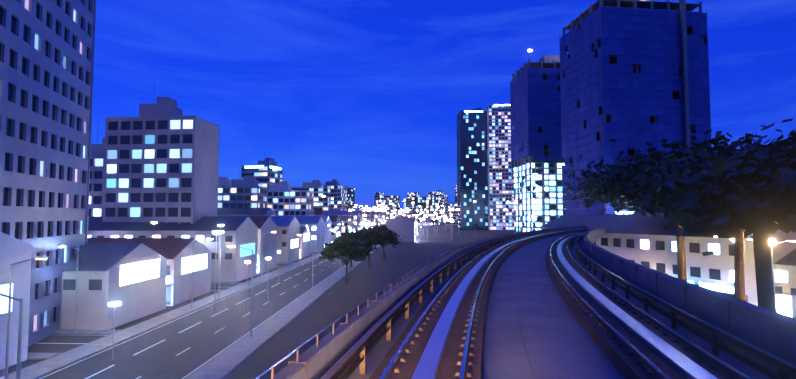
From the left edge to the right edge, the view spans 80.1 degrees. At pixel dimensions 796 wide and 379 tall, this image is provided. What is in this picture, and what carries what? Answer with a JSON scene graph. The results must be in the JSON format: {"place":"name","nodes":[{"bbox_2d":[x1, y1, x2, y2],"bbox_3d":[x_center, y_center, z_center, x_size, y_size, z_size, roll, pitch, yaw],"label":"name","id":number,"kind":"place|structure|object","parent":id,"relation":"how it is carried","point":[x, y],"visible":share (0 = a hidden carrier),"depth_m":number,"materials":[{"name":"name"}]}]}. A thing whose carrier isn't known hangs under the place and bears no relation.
{"place":"outdoors","nodes":[
{"label":"outdoors","id":0,"kind":"place"},
{"bbox_2d":[27,329,119,359],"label":"side street","id":1,"kind":"structure","parent":0,"point":[58,342],"depth_m":52.58,"materials":[{"name":"grey asphalt"}]},
{"bbox_2d":[0,244,380,378],"bbox_3d":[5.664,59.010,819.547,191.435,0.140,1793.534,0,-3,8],"label":"road","id":2,"kind":"structure","parent":0,"point":[202,339],"depth_m":55.13,"materials":[{"name":"grey asphalt"}]},
{"bbox_2d":[0,219,386,378],"bbox_3d":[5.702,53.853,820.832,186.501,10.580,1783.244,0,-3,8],"label":"street lamps","id":3,"kind":"object","parent":2,"relation":"on","point":[19,353],"visible":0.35,"depth_m":38.91,"materials":[{"name":"grey metal"}]},
{"bbox_2d":[0,221,385,315],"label":"hoardings","id":4,"kind":"object","parent":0,"point":[134,272],"visible":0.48,"depth_m":66.80,"materials":[{"name":"grey"}]},
{"bbox_2d":[211,282,243,291],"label":"side street","id":5,"kind":"structure","parent":0,"point":[225,285],"depth_m":94.69,"materials":[{"name":"grey asphalt"}]},
{"bbox_2d":[0,221,536,378],"bbox_3d":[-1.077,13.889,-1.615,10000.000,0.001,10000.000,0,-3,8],"label":"ground","id":6,"kind":"structure","parent":0,"point":[337,300],"depth_m":84.45,"materials":[{"name":"grey concrete"}]},
{"bbox_2d":[0,232,36,369],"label":"building","id":7,"kind":"structure","parent":6,"relation":"on","point":[13,250],"depth_m":44.50,"materials":[{"name":"white paint"}]},
{"bbox_2d":[0,0,95,346],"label":"tower","id":8,"kind":"structure","parent":6,"relation":"on","point":[46,68],"depth_m":53.92,"materials":[{"name":"grey concrete"}]},
{"bbox_2d":[58,245,78,331],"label":"side street lamps","id":9,"kind":"object","parent":6,"relation":"on","point":[75,313],"visible":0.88,"depth_m":56.81,"materials":[{"name":"grey metal"}]},
{"bbox_2d":[88,137,104,217],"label":"apartment block","id":10,"kind":"structure","parent":6,"relation":"on","point":[96,185],"depth_m":120.76,"materials":[{"name":"beige paint"}]},
{"bbox_2d":[60,243,170,329],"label":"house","id":11,"kind":"structure","parent":6,"relation":"on","point":[99,290],"depth_m":59.49,"materials":[{"name":"white paint"}]},
{"bbox_2d":[87,238,211,305],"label":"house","id":12,"kind":"structure","parent":6,"relation":"on","point":[173,251],"depth_m":78.53,"materials":[{"name":"white paint"}]},
{"bbox_2d":[102,83,218,223],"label":"office building","id":13,"kind":"structure","parent":6,"relation":"on","point":[161,164],"depth_m":104.31,"materials":[{"name":"beige paint"}]},
{"bbox_2d":[88,216,258,281],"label":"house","id":14,"kind":"structure","parent":6,"relation":"on","point":[238,230],"depth_m":100.12,"materials":[{"name":"white paint"}]},
{"bbox_2d":[212,232,218,282],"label":"side street lamps","id":15,"kind":"object","parent":6,"relation":"on","point":[218,261],"visible":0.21,"depth_m":97.69,"materials":[{"name":"grey metal"}]},
{"bbox_2d":[218,177,231,185],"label":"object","id":16,"kind":"structure","parent":6,"relation":"on","point":[224,181],"depth_m":303.20,"materials":[{"name":"white paint"}]},
{"bbox_2d":[218,176,266,207],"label":"building","id":17,"kind":"structure","parent":6,"relation":"on","point":[247,192],"depth_m":210.10,"materials":[{"name":"grey concrete"}]},
{"bbox_2d":[241,151,282,189],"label":"building","id":18,"kind":"structure","parent":6,"relation":"on","point":[266,172],"depth_m":281.41,"materials":[{"name":"glass"}]},
{"bbox_2d":[248,216,276,273],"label":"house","id":19,"kind":"structure","parent":6,"relation":"on","point":[265,224],"depth_m":119.80,"materials":[{"name":"white paint"}]},
{"bbox_2d":[109,217,415,359],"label":"street lamps","id":20,"kind":"object","parent":6,"relation":"on","point":[114,304],"depth_m":69.52,"materials":[{"name":"grey metal"}]},
{"bbox_2d":[217,208,331,246],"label":"building","id":21,"kind":"structure","parent":6,"relation":"on","point":[252,212],"depth_m":200.85,"materials":[{"name":"white paint"}]},
{"bbox_2d":[270,216,300,262],"bbox_3d":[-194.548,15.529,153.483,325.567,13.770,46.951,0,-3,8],"label":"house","id":22,"kind":"structure","parent":6,"relation":"on","point":[288,228],"depth_m":140.64,"materials":[{"name":"white paint"}]},
{"bbox_2d":[267,181,313,215],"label":"building","id":23,"kind":"structure","parent":6,"relation":"on","point":[284,198],"depth_m":244.97,"materials":[{"name":"white paint"}]},
{"bbox_2d":[300,227,310,257],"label":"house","id":24,"kind":"structure","parent":6,"relation":"on","point":[305,249],"depth_m":160.71,"materials":[{"name":"white paint"}]},
{"bbox_2d":[295,216,324,251],"bbox_3d":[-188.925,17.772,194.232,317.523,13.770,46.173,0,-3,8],"label":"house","id":25,"kind":"structure","parent":6,"relation":"on","point":[315,224],"depth_m":182.31,"materials":[{"name":"white paint"}]},
{"bbox_2d":[292,180,329,211],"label":"building","id":26,"kind":"structure","parent":6,"relation":"on","point":[317,189],"depth_m":325.78,"materials":[{"name":"glass"}]},
{"bbox_2d":[322,179,346,209],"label":"building","id":27,"kind":"structure","parent":6,"relation":"on","point":[338,197],"depth_m":405.57,"materials":[{"name":"glass"}]},
{"bbox_2d":[329,216,340,242],"bbox_3d":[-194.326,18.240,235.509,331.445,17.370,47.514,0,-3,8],"label":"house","id":28,"kind":"structure","parent":6,"relation":"on","point":[335,221],"depth_m":223.39,"materials":[{"name":"white paint"}]},
{"bbox_2d":[314,210,359,229],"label":"building","id":29,"kind":"structure","parent":6,"relation":"on","point":[355,214],"depth_m":306.51,"materials":[{"name":"white paint"}]},
{"bbox_2d":[339,216,351,231],"bbox_3d":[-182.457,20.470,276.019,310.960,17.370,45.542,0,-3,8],"label":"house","id":30,"kind":"structure","parent":6,"relation":"on","point":[345,220],"depth_m":264.07,"materials":[{"name":"white paint"}]},
{"bbox_2d":[347,188,354,209],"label":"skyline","id":31,"kind":"structure","parent":6,"relation":"on","point":[350,198],"depth_m":1138.78,"materials":[{"name":"glass"}]},
{"bbox_2d":[351,216,354,230],"bbox_3d":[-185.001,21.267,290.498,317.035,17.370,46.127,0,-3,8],"label":"building","id":32,"kind":"structure","parent":6,"relation":"on","point":[353,221],"depth_m":283.46,"materials":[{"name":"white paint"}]},
{"bbox_2d":[319,217,401,284],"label":"street trees","id":33,"kind":"object","parent":6,"relation":"on","point":[356,245],"visible":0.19,"depth_m":96.01,"materials":[{"name":"green plant"}]},
{"bbox_2d":[359,211,362,228],"bbox_3d":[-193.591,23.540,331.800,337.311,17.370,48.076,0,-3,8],"label":"building","id":34,"kind":"structure","parent":6,"relation":"on","point":[361,216],"depth_m":324.87,"materials":[{"name":"white paint"}]},
{"bbox_2d":[359,207,367,210],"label":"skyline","id":35,"kind":"structure","parent":6,"relation":"on","point":[363,208],"depth_m":1636.25},
{"bbox_2d":[362,211,371,226],"bbox_3d":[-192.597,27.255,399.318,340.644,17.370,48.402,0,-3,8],"label":"building","id":36,"kind":"structure","parent":6,"relation":"on","point":[368,216],"depth_m":386.41,"materials":[{"name":"white paint"}]},
{"bbox_2d":[371,212,375,226],"bbox_3d":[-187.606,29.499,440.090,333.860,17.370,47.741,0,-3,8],"label":"building","id":37,"kind":"structure","parent":6,"relation":"on","point":[373,217],"depth_m":426.52,"materials":[{"name":"white paint"}]},
{"bbox_2d":[375,192,383,195],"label":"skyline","id":38,"kind":"structure","parent":6,"relation":"on","point":[379,193],"depth_m":2254.52,"materials":[{"name":"white paint"}]},
{"bbox_2d":[374,195,399,217],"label":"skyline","id":39,"kind":"structure","parent":6,"relation":"on","point":[385,199],"depth_m":818.27,"materials":[{"name":"glass"}]},
{"bbox_2d":[385,215,417,241],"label":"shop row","id":40,"kind":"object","parent":6,"relation":"on","point":[404,228],"visible":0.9,"depth_m":250.59,"materials":[{"name":"white paint"}]},
{"bbox_2d":[404,198,411,215],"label":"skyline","id":41,"kind":"structure","parent":6,"relation":"on","point":[408,203],"depth_m":828.11,"materials":[{"name":"glass"}]},
{"bbox_2d":[407,192,418,197],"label":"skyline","id":42,"kind":"structure","parent":6,"relation":"on","point":[412,194],"depth_m":1284.92,"materials":[{"name":"glass"}]},
{"bbox_2d":[412,197,440,225],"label":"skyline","id":43,"kind":"structure","parent":6,"relation":"on","point":[421,202],"depth_m":673.06},
{"bbox_2d":[322,196,536,239],"bbox_3d":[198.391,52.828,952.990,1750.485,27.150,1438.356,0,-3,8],"label":"distant lamps","id":44,"kind":"object","parent":6,"relation":"on","point":[390,201],"visible":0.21,"depth_m":384.88,"materials":[{"name":"grey"}]},
{"bbox_2d":[427,192,440,196],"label":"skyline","id":45,"kind":"structure","parent":6,"relation":"on","point":[433,193],"depth_m":1349.47,"materials":[{"name":"glass"}]},
{"bbox_2d":[428,195,447,220],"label":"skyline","id":46,"kind":"structure","parent":6,"relation":"on","point":[444,200],"depth_m":1239.82,"materials":[{"name":"white paint"}]},
{"bbox_2d":[445,201,456,224],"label":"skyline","id":47,"kind":"structure","parent":6,"relation":"on","point":[453,206],"depth_m":733.04,"materials":[{"name":"white paint"}]},
{"bbox_2d":[455,185,456,200],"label":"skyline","id":48,"kind":"structure","parent":6,"relation":"on","point":[455,192],"depth_m":1466.39,"materials":[{"name":"glass"}]},
{"bbox_2d":[457,107,487,229],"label":"skyscraper","id":49,"kind":"structure","parent":6,"relation":"on","point":[472,167],"depth_m":452.61,"materials":[{"name":"blue"}]},
{"bbox_2d":[485,102,525,230],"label":"skyscraper","id":50,"kind":"structure","parent":6,"relation":"on","point":[500,181],"depth_m":447.55,"materials":[{"name":"white paint"}]},
{"bbox_2d":[255,225,795,378],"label":"viaduct","id":51,"kind":"object","parent":6,"relation":"on","point":[532,323],"visible":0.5,"depth_m":12.99,"materials":[{"name":"concrete"}]},
{"bbox_2d":[510,49,571,232],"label":"skyscraper","id":52,"kind":"structure","parent":6,"relation":"on","point":[535,105],"depth_m":271.39,"materials":[{"name":"glass"}]},
{"bbox_2d":[616,202,640,213],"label":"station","id":53,"kind":"object","parent":6,"relation":"on","point":[624,212],"visible":0.02,"depth_m":161.43,"materials":[{"name":"concrete"}]},
{"bbox_2d":[559,0,711,214],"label":"skyscraper","id":54,"kind":"structure","parent":6,"relation":"on","point":[634,75],"depth_m":193.15,"materials":[{"name":"glass"}]},
{"bbox_2d":[541,209,795,318],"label":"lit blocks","id":55,"kind":"structure","parent":6,"relation":"on","point":[647,240],"depth_m":71.39,"materials":[{"name":"white paint"}]},
{"bbox_2d":[563,118,795,311],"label":"trees","id":56,"kind":"object","parent":6,"relation":"on","point":[749,186],"visible":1,"depth_m":25.97,"materials":[{"name":"green plant"}]},
{"bbox_2d":[713,235,795,307],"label":"tall lamps","id":57,"kind":"object","parent":6,"relation":"on","point":[772,242],"visible":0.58,"depth_m":48.87,"materials":[{"name":"grey"}]},
{"bbox_2d":[277,263,292,266],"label":"side street","id":58,"kind":"structure","parent":0,"point":[282,264],"depth_m":135.33,"materials":[{"name":"grey asphalt"}]},
{"bbox_2d":[91,0,795,216],"label":"sky","id":59,"kind":"structure","parent":0,"point":[368,96],"materials":[{"name":"blue"}]},
{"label":"viaduct","id":60,"kind":"object","parent":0,"visible":0},
{"bbox_2d":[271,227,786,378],"bbox_3d":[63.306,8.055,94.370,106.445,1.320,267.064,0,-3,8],"label":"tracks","id":61,"kind":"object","parent":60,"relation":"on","point":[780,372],"visible":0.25,"depth_m":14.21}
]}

